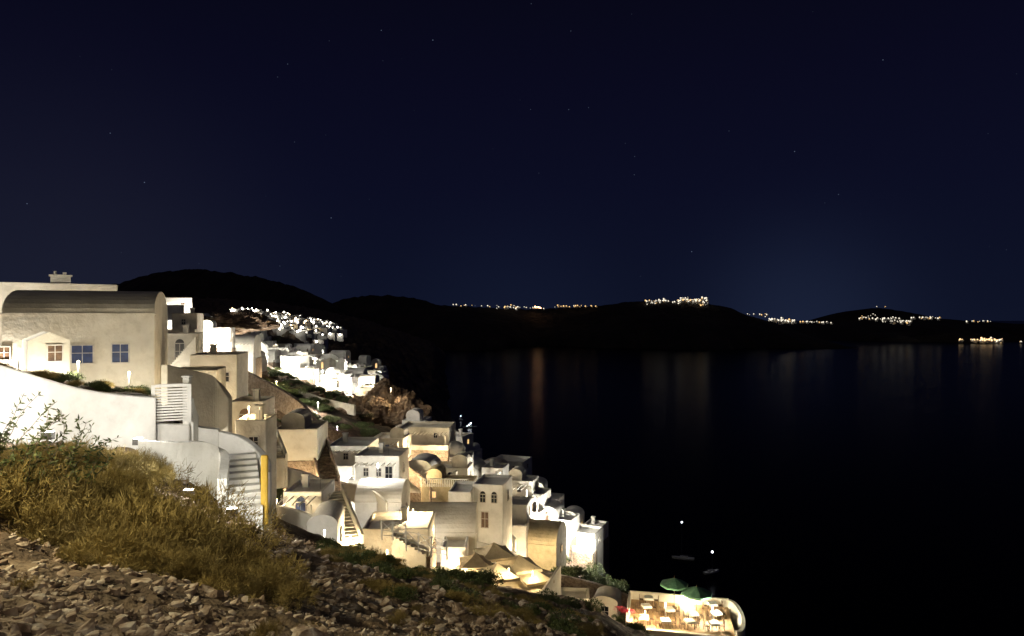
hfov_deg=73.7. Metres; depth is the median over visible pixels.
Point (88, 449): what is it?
dry shrub
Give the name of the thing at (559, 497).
walls
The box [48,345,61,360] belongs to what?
windows and doors
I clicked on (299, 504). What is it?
pergola
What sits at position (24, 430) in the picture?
oleander shrub
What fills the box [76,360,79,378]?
bollard lamp
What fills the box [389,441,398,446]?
outside steps
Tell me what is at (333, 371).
dome roof
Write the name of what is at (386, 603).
rubble
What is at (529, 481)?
walls
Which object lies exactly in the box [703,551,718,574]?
sailing boat
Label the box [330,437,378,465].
walls
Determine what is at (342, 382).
walls
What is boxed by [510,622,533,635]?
dry grass tuft
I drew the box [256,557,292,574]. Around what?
dry shrub
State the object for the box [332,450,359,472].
terrace parapet
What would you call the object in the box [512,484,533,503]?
terrace parapet
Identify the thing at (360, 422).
green bush
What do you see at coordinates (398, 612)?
dry grass tuft
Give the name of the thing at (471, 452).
walls
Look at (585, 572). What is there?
green bush
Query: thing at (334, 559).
scrub bush
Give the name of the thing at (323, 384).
terrace parapet
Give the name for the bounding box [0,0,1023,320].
sky
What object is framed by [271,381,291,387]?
green bush
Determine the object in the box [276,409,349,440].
garden wall
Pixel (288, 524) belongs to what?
retaining wall
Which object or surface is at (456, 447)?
dome roof
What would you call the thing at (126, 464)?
dry shrub
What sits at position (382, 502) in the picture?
garden wall
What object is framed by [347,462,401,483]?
terrace parapet
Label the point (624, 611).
bougainvillea
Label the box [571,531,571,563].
street lamp
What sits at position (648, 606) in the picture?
cafe table
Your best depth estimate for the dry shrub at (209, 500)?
15.44 m
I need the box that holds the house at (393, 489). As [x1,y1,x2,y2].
[355,478,409,527]
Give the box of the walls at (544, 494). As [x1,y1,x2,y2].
[533,487,550,511]
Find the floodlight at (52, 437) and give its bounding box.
[41,431,54,439]
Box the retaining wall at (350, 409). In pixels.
[274,381,355,415]
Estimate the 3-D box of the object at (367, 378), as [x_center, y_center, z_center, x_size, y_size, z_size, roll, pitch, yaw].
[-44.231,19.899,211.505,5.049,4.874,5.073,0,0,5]
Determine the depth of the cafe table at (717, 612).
65.47 m
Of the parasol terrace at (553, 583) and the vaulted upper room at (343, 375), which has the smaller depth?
the parasol terrace at (553, 583)
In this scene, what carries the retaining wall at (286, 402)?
on the ground
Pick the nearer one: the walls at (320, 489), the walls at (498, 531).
the walls at (320, 489)
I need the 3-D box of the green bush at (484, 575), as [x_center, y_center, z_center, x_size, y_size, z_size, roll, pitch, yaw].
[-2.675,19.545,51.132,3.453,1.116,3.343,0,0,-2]
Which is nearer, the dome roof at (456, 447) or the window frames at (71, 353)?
the window frames at (71, 353)
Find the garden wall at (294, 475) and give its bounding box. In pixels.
[288,467,320,486]
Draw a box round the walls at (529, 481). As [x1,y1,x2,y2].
[512,475,538,496]
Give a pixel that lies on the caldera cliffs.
(670, 325)
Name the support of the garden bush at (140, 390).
on the ground
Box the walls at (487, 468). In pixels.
[482,462,508,474]
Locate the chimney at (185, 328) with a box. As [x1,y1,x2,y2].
[182,325,189,332]
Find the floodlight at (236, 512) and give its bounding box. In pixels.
[227,507,237,516]
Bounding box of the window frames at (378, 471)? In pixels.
[363,462,404,477]
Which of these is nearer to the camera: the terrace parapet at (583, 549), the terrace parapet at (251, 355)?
the terrace parapet at (583, 549)
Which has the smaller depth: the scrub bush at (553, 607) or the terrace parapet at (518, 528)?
the scrub bush at (553, 607)
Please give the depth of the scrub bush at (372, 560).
21.38 m
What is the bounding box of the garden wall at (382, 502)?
[341,481,387,511]
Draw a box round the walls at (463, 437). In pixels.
[456,432,472,449]
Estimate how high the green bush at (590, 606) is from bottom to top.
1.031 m
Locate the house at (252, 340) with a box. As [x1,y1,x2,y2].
[235,335,260,357]
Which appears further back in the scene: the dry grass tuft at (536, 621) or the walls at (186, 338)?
the walls at (186, 338)
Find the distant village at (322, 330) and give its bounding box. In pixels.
[230,308,346,348]
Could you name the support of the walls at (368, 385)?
on the ground
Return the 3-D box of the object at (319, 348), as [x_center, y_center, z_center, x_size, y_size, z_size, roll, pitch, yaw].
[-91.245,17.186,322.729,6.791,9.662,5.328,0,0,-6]
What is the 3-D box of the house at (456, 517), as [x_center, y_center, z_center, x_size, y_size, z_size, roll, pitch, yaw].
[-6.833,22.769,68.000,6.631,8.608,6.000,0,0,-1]
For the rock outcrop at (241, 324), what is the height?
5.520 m
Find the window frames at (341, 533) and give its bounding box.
[340,526,342,541]
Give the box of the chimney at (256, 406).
[254,404,264,418]
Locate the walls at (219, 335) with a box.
[204,327,234,347]
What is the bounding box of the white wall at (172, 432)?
[156,422,189,440]
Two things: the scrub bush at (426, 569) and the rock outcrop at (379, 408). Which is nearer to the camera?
the scrub bush at (426, 569)
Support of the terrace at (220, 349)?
on the ground
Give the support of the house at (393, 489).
on the ground
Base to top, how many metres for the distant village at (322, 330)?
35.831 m
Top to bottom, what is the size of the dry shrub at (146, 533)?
1.290 m
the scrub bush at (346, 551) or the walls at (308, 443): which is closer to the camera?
the scrub bush at (346, 551)
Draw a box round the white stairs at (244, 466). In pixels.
[223,452,262,529]
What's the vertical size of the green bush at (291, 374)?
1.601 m
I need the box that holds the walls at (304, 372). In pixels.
[284,368,314,378]
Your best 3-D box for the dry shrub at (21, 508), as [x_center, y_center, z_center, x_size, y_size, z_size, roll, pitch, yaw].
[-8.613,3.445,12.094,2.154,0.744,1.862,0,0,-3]
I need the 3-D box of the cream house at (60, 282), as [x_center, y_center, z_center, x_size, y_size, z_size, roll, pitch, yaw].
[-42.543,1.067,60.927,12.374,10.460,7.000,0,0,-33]
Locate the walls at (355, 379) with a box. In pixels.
[351,376,358,383]
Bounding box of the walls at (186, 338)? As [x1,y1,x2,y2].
[168,332,202,364]
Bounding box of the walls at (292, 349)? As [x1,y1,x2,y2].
[284,347,296,351]
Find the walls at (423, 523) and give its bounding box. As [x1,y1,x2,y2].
[362,511,434,556]
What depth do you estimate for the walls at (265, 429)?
48.79 m
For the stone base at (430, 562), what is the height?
3.751 m
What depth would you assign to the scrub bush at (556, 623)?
17.64 m
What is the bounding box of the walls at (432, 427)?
[404,421,455,444]
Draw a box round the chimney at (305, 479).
[301,473,310,486]
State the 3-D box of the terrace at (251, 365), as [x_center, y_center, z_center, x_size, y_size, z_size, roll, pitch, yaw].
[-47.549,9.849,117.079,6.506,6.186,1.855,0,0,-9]
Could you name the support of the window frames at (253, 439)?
attached to the walls at (265, 429)
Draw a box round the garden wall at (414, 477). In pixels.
[409,467,431,501]
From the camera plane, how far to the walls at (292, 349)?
298.28 m
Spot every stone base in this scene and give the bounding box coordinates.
[256,357,261,377]
[288,458,319,474]
[426,537,435,569]
[569,536,576,558]
[603,536,608,577]
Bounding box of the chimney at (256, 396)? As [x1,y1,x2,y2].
[252,388,260,400]
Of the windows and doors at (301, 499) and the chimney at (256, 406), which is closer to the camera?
the chimney at (256, 406)
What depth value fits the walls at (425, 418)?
130.28 m
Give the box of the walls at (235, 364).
[190,352,247,399]
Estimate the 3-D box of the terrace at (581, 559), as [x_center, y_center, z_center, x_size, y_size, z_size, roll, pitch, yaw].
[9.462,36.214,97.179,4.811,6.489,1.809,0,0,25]
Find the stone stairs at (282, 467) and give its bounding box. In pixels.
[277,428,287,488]
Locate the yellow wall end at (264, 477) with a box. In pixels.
[261,455,267,524]
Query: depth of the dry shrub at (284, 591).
10.93 m
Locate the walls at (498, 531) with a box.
[473,474,511,550]
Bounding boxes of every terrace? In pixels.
[204,347,231,351]
[248,357,255,374]
[339,473,354,481]
[351,386,358,393]
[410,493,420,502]
[411,449,449,461]
[452,565,560,594]
[512,528,528,556]
[572,550,596,570]
[625,590,744,635]
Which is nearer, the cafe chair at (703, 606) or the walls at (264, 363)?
the cafe chair at (703, 606)
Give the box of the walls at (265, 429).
[235,414,276,516]
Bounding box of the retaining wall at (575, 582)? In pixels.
[542,570,627,610]
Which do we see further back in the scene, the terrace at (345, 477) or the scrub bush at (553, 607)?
the terrace at (345, 477)
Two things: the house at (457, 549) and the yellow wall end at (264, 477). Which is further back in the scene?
the house at (457, 549)
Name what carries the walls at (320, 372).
on the ground
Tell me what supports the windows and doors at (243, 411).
attached to the window frames
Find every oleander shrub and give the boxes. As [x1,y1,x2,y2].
[0,390,56,469]
[0,408,93,515]
[0,409,119,499]
[30,435,116,496]
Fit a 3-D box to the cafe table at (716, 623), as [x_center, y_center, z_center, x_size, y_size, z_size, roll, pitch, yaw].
[18.774,28.612,63.420,0.860,0.760,0.860,0,0,-4]
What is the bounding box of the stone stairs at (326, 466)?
[314,438,340,490]
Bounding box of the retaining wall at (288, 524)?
[274,516,303,529]
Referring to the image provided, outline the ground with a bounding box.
[0,295,652,635]
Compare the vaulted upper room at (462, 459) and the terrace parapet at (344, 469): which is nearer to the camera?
the terrace parapet at (344, 469)
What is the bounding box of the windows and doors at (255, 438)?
[249,437,257,444]
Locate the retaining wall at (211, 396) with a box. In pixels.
[161,365,231,432]
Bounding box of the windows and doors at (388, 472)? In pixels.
[364,464,403,477]
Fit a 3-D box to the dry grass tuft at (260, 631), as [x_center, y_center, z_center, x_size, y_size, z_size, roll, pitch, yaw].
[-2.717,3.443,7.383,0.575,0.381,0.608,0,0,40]
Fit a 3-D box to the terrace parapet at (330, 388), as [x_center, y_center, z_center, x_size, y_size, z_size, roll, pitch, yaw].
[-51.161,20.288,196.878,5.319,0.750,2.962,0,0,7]
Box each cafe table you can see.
[639,614,648,625]
[641,603,651,613]
[644,595,652,605]
[660,617,670,625]
[664,606,674,616]
[684,618,695,629]
[687,610,698,620]
[707,601,717,609]
[708,620,719,628]
[710,609,722,620]
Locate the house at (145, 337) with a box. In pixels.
[2,290,167,402]
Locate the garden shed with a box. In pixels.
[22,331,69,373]
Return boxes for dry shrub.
[0,436,89,471]
[0,452,90,526]
[0,459,75,511]
[0,478,132,544]
[0,497,71,527]
[3,455,126,509]
[10,433,121,471]
[28,513,133,557]
[54,514,164,570]
[55,445,116,473]
[60,466,200,512]
[85,483,210,552]
[86,537,190,575]
[87,440,158,469]
[97,461,204,505]
[101,498,239,570]
[106,449,161,484]
[107,445,151,463]
[129,473,267,542]
[130,494,258,558]
[130,542,202,577]
[139,454,178,485]
[145,541,229,583]
[179,518,284,595]
[180,500,293,555]
[181,557,261,597]
[193,557,322,612]
[231,539,311,597]
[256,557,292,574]
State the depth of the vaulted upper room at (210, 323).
113.86 m
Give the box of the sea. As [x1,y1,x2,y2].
[443,321,1023,635]
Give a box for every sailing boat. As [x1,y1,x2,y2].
[672,521,693,559]
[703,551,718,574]
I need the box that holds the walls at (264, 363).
[262,357,266,371]
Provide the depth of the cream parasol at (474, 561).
59.31 m
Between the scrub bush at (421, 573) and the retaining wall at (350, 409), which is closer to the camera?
the scrub bush at (421, 573)
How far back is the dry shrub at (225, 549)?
11.85 m
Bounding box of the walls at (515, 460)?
[497,454,531,474]
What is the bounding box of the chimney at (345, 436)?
[342,432,348,441]
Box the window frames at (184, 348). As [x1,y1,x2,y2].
[174,340,202,359]
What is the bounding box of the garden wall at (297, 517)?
[277,505,311,530]
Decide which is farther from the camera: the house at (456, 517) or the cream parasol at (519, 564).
the house at (456, 517)
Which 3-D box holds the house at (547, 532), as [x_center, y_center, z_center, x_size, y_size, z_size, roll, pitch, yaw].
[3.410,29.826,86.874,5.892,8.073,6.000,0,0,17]
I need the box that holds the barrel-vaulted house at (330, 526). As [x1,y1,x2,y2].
[307,500,343,543]
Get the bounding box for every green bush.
[268,371,286,376]
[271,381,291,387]
[277,491,283,499]
[278,373,298,376]
[278,384,287,389]
[283,387,306,394]
[297,379,308,383]
[299,385,310,389]
[304,400,317,405]
[310,396,329,402]
[314,406,327,411]
[315,403,332,409]
[322,414,341,422]
[330,396,352,399]
[332,391,341,395]
[333,423,352,430]
[335,398,347,402]
[353,423,368,428]
[356,421,374,425]
[358,413,373,418]
[360,428,379,436]
[430,565,462,578]
[446,568,496,581]
[449,568,503,585]
[457,569,496,586]
[537,588,581,608]
[538,593,550,600]
[549,565,582,577]
[554,599,573,607]
[562,565,591,577]
[578,575,605,583]
[578,597,605,611]
[579,559,604,582]
[598,575,629,593]
[611,614,634,622]
[624,622,649,633]
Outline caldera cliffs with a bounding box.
[333,295,854,350]
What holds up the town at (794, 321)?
on the hills
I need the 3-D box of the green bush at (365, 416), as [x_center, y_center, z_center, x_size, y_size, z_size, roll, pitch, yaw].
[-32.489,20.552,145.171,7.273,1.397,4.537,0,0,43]
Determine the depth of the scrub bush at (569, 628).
17.24 m
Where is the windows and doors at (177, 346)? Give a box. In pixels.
[175,339,183,358]
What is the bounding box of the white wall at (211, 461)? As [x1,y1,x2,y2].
[138,440,229,507]
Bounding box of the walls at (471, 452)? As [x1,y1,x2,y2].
[449,450,473,461]
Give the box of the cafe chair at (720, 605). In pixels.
[717,600,722,610]
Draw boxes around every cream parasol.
[459,552,491,570]
[473,543,515,561]
[476,563,519,584]
[496,555,541,574]
[518,568,549,586]
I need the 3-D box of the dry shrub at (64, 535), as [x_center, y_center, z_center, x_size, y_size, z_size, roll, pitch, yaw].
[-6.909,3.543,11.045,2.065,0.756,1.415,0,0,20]
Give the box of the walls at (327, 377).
[321,374,337,382]
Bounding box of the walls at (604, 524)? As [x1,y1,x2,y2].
[584,519,607,540]
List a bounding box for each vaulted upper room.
[204,320,216,327]
[281,408,311,428]
[296,351,307,355]
[338,358,345,361]
[338,372,349,378]
[352,364,360,367]
[390,424,408,437]
[406,408,422,420]
[426,464,445,483]
[452,451,470,467]
[473,442,479,450]
[509,466,525,480]
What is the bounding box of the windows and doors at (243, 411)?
[239,409,250,417]
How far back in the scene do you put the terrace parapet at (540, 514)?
94.31 m
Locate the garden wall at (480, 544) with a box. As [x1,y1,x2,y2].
[477,541,516,562]
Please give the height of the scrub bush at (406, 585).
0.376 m
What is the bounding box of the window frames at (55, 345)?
[46,344,63,361]
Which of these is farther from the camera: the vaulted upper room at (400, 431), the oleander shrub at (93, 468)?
the vaulted upper room at (400, 431)
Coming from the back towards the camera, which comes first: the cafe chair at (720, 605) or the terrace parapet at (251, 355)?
the terrace parapet at (251, 355)
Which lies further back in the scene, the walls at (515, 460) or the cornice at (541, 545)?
the walls at (515, 460)
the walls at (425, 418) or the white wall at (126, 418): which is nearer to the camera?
the white wall at (126, 418)
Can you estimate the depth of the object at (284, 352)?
237.37 m
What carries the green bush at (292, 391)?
on the ground
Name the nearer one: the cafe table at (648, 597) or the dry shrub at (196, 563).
the dry shrub at (196, 563)
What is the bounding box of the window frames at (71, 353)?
[0,343,129,363]
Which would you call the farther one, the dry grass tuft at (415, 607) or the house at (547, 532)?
the house at (547, 532)
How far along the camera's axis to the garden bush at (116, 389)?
29.56 m
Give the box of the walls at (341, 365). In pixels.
[336,361,346,369]
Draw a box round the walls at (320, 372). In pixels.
[318,369,326,382]
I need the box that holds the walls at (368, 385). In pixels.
[360,384,373,386]
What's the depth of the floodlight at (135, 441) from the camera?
23.30 m
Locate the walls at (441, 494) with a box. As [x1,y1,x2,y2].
[421,475,476,501]
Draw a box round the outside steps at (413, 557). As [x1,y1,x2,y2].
[392,533,426,568]
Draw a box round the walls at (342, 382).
[329,377,350,395]
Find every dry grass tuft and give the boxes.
[6,574,43,590]
[51,544,94,563]
[235,614,279,635]
[255,615,287,635]
[290,620,325,630]
[388,612,415,625]
[390,606,408,620]
[409,603,422,611]
[419,617,437,626]
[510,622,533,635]
[533,618,547,627]
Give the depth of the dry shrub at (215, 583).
10.76 m
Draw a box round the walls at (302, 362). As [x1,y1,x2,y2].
[280,355,308,370]
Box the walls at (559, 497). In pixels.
[551,493,563,507]
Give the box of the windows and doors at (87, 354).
[0,344,127,362]
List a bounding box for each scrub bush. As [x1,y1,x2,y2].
[312,546,343,555]
[314,537,340,549]
[329,555,344,561]
[334,550,376,566]
[336,543,364,549]
[336,546,352,556]
[339,543,386,565]
[352,546,396,564]
[357,576,400,597]
[366,561,415,580]
[369,577,393,592]
[379,552,406,566]
[379,585,420,601]
[391,582,416,593]
[394,565,417,577]
[414,568,430,576]
[416,567,432,574]
[429,573,483,605]
[446,589,488,606]
[453,578,484,586]
[454,578,479,590]
[462,603,495,617]
[473,585,505,596]
[483,600,510,618]
[494,591,515,596]
[498,600,541,614]
[501,604,537,622]
[511,593,537,602]
[528,601,553,610]
[543,605,587,635]
[545,600,565,612]
[558,624,583,635]
[561,620,606,635]
[576,613,600,619]
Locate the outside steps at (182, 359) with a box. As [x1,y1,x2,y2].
[170,337,196,366]
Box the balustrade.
[420,478,468,486]
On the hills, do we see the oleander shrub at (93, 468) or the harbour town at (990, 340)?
the harbour town at (990, 340)
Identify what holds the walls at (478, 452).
on the ground
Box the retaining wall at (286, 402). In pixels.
[248,371,317,420]
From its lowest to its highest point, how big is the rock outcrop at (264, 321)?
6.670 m
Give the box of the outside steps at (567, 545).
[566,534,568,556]
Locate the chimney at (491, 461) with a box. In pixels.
[490,458,493,465]
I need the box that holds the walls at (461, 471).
[441,461,472,474]
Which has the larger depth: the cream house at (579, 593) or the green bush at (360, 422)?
the green bush at (360, 422)
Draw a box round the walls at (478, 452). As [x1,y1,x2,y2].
[474,448,481,457]
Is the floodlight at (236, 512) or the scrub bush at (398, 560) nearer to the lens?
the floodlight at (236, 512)
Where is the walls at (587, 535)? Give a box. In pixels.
[576,523,602,575]
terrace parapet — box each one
[168,329,198,332]
[204,343,231,347]
[235,344,255,357]
[318,383,328,385]
[324,387,344,389]
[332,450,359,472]
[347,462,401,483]
[410,470,427,492]
[411,432,450,450]
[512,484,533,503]
[512,520,528,531]
[518,496,544,517]
[573,545,596,553]
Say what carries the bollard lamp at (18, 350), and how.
on the ground
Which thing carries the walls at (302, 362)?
on the ground
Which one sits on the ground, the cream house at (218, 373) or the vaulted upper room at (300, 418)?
the cream house at (218, 373)
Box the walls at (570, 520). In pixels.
[557,512,578,539]
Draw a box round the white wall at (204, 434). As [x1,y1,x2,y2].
[190,398,219,445]
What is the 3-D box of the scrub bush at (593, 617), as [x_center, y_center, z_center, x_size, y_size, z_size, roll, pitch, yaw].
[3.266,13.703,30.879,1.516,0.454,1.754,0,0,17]
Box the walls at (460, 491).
[448,481,474,501]
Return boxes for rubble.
[0,518,567,635]
[140,393,627,635]
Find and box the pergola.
[277,496,315,513]
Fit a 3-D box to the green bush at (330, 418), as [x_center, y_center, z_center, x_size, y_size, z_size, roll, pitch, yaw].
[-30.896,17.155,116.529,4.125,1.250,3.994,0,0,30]
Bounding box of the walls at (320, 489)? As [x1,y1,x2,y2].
[283,479,334,514]
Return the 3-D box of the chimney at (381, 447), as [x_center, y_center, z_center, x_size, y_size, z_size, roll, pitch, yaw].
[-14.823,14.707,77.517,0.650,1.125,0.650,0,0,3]
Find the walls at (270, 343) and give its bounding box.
[264,341,276,345]
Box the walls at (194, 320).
[172,313,203,351]
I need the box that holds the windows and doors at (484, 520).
[480,491,508,527]
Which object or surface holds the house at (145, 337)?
on the ground
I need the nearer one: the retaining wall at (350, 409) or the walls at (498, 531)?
the walls at (498, 531)
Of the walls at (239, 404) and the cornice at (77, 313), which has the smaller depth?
the cornice at (77, 313)
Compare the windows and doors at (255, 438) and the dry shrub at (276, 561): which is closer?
the dry shrub at (276, 561)
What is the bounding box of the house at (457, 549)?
[441,536,468,569]
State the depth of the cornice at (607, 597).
71.94 m
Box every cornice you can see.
[0,313,155,314]
[306,514,337,525]
[353,502,401,503]
[409,459,431,466]
[435,533,475,533]
[527,543,556,546]
[593,595,617,603]
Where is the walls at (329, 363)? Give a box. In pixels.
[316,360,335,368]
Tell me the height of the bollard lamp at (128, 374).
0.944 m
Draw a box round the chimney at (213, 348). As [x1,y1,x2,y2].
[209,344,217,353]
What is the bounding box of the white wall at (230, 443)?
[218,431,271,533]
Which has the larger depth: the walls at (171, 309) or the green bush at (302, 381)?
the green bush at (302, 381)
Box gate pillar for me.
[181,375,192,424]
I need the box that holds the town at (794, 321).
[768,306,990,325]
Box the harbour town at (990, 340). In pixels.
[958,337,1022,343]
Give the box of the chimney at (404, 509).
[401,506,408,520]
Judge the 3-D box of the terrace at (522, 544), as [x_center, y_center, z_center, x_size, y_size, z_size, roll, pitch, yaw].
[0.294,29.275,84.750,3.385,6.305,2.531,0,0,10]
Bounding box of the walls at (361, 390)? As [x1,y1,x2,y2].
[358,387,372,395]
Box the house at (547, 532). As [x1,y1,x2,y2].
[528,518,565,569]
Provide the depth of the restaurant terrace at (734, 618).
66.39 m
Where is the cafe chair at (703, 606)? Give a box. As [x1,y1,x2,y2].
[702,601,707,610]
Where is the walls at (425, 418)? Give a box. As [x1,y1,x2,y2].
[402,416,431,423]
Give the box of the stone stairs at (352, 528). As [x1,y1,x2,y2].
[322,484,363,548]
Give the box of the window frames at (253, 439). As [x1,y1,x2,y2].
[248,436,258,445]
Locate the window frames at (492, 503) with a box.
[479,490,508,527]
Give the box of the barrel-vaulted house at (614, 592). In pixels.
[593,586,621,619]
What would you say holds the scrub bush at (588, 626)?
on the ground
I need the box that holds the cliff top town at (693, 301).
[645,297,708,305]
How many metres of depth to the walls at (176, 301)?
113.02 m
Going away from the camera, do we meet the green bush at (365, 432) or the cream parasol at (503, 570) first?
the cream parasol at (503, 570)
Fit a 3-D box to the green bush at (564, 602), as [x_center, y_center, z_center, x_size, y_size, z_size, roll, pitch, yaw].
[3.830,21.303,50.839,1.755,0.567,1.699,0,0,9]
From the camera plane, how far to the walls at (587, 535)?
98.65 m
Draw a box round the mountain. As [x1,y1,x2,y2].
[116,269,360,318]
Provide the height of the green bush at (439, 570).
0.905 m
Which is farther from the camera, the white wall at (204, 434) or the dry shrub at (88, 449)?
the white wall at (204, 434)
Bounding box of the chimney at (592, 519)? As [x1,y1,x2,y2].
[591,516,595,523]
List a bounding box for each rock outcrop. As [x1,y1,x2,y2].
[204,314,260,334]
[214,309,280,333]
[348,395,391,426]
[363,378,422,404]
[388,396,432,428]
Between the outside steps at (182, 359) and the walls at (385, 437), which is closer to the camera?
the outside steps at (182, 359)
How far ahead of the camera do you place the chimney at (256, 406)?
49.85 m
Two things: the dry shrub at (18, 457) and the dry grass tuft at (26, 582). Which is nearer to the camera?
the dry grass tuft at (26, 582)
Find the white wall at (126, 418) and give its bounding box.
[0,365,155,449]
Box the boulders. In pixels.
[131,507,610,635]
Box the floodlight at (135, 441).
[132,437,143,444]
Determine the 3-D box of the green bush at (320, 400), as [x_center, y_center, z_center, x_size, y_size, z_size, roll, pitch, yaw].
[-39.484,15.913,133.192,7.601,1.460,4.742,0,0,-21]
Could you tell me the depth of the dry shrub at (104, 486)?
14.19 m
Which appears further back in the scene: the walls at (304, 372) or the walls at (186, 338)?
the walls at (304, 372)
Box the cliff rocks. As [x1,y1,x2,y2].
[262,374,390,428]
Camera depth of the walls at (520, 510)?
86.06 m
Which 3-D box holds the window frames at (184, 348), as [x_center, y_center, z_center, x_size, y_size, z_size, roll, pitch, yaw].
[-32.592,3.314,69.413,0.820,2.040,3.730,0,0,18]
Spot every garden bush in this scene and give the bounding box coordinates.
[27,368,59,378]
[48,376,72,381]
[55,371,85,382]
[67,380,84,385]
[73,380,112,391]
[91,379,115,386]
[110,386,137,391]
[125,385,150,389]
[129,387,146,393]
[139,388,150,394]
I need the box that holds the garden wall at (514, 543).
[512,535,516,552]
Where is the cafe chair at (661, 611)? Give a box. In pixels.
[659,606,664,616]
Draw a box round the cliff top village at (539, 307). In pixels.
[453,304,767,317]
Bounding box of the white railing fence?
[381,519,447,559]
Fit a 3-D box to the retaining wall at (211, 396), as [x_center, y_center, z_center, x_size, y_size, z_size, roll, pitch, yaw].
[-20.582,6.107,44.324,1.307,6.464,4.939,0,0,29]
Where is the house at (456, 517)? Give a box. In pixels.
[408,502,477,561]
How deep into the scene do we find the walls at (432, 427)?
106.08 m
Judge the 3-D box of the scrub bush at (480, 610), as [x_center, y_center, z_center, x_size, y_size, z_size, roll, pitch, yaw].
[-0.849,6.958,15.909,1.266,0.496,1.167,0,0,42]
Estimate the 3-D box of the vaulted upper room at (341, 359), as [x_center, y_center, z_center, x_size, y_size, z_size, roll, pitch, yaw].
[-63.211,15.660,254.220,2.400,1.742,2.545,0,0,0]
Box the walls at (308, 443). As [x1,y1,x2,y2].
[277,420,327,460]
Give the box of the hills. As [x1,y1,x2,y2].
[782,308,1023,342]
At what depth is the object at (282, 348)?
250.52 m
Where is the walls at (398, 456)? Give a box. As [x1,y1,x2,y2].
[355,447,408,479]
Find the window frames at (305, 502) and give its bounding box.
[295,493,330,511]
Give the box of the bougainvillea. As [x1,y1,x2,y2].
[613,606,634,613]
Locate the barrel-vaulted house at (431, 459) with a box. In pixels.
[409,453,440,486]
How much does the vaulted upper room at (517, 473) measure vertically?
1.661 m
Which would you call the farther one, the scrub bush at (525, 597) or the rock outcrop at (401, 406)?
the rock outcrop at (401, 406)
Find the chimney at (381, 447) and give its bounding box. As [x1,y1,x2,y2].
[378,442,384,452]
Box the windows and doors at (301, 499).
[296,495,329,510]
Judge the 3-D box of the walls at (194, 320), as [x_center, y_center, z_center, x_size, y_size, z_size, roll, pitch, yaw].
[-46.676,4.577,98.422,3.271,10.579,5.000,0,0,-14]
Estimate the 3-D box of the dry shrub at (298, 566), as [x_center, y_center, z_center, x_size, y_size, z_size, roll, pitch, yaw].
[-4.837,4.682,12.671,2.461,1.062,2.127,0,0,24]
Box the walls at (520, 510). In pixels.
[512,496,531,525]
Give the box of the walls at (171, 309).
[167,305,187,319]
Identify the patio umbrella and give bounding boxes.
[660,576,687,608]
[681,584,711,610]
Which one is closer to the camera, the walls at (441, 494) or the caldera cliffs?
the walls at (441, 494)
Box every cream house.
[0,271,117,361]
[180,366,225,387]
[561,587,589,600]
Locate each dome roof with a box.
[325,367,340,374]
[447,441,466,456]
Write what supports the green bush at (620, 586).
on the ground
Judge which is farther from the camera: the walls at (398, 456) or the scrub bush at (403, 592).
the walls at (398, 456)
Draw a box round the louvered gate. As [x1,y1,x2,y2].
[151,383,190,422]
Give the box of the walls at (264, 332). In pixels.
[251,330,266,340]
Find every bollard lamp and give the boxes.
[16,348,19,368]
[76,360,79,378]
[127,372,130,388]
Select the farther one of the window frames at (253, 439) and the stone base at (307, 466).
the stone base at (307, 466)
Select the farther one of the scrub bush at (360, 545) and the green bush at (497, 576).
the green bush at (497, 576)
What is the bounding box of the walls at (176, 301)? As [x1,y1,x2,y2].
[165,297,191,312]
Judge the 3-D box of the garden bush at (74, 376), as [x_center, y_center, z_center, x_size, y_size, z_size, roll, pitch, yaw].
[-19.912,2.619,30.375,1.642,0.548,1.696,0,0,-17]
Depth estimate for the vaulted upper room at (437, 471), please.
83.94 m
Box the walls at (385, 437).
[374,432,410,456]
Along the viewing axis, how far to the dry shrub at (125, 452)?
22.91 m
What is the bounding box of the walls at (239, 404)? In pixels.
[232,396,274,432]
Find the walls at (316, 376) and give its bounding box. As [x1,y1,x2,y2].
[315,369,317,386]

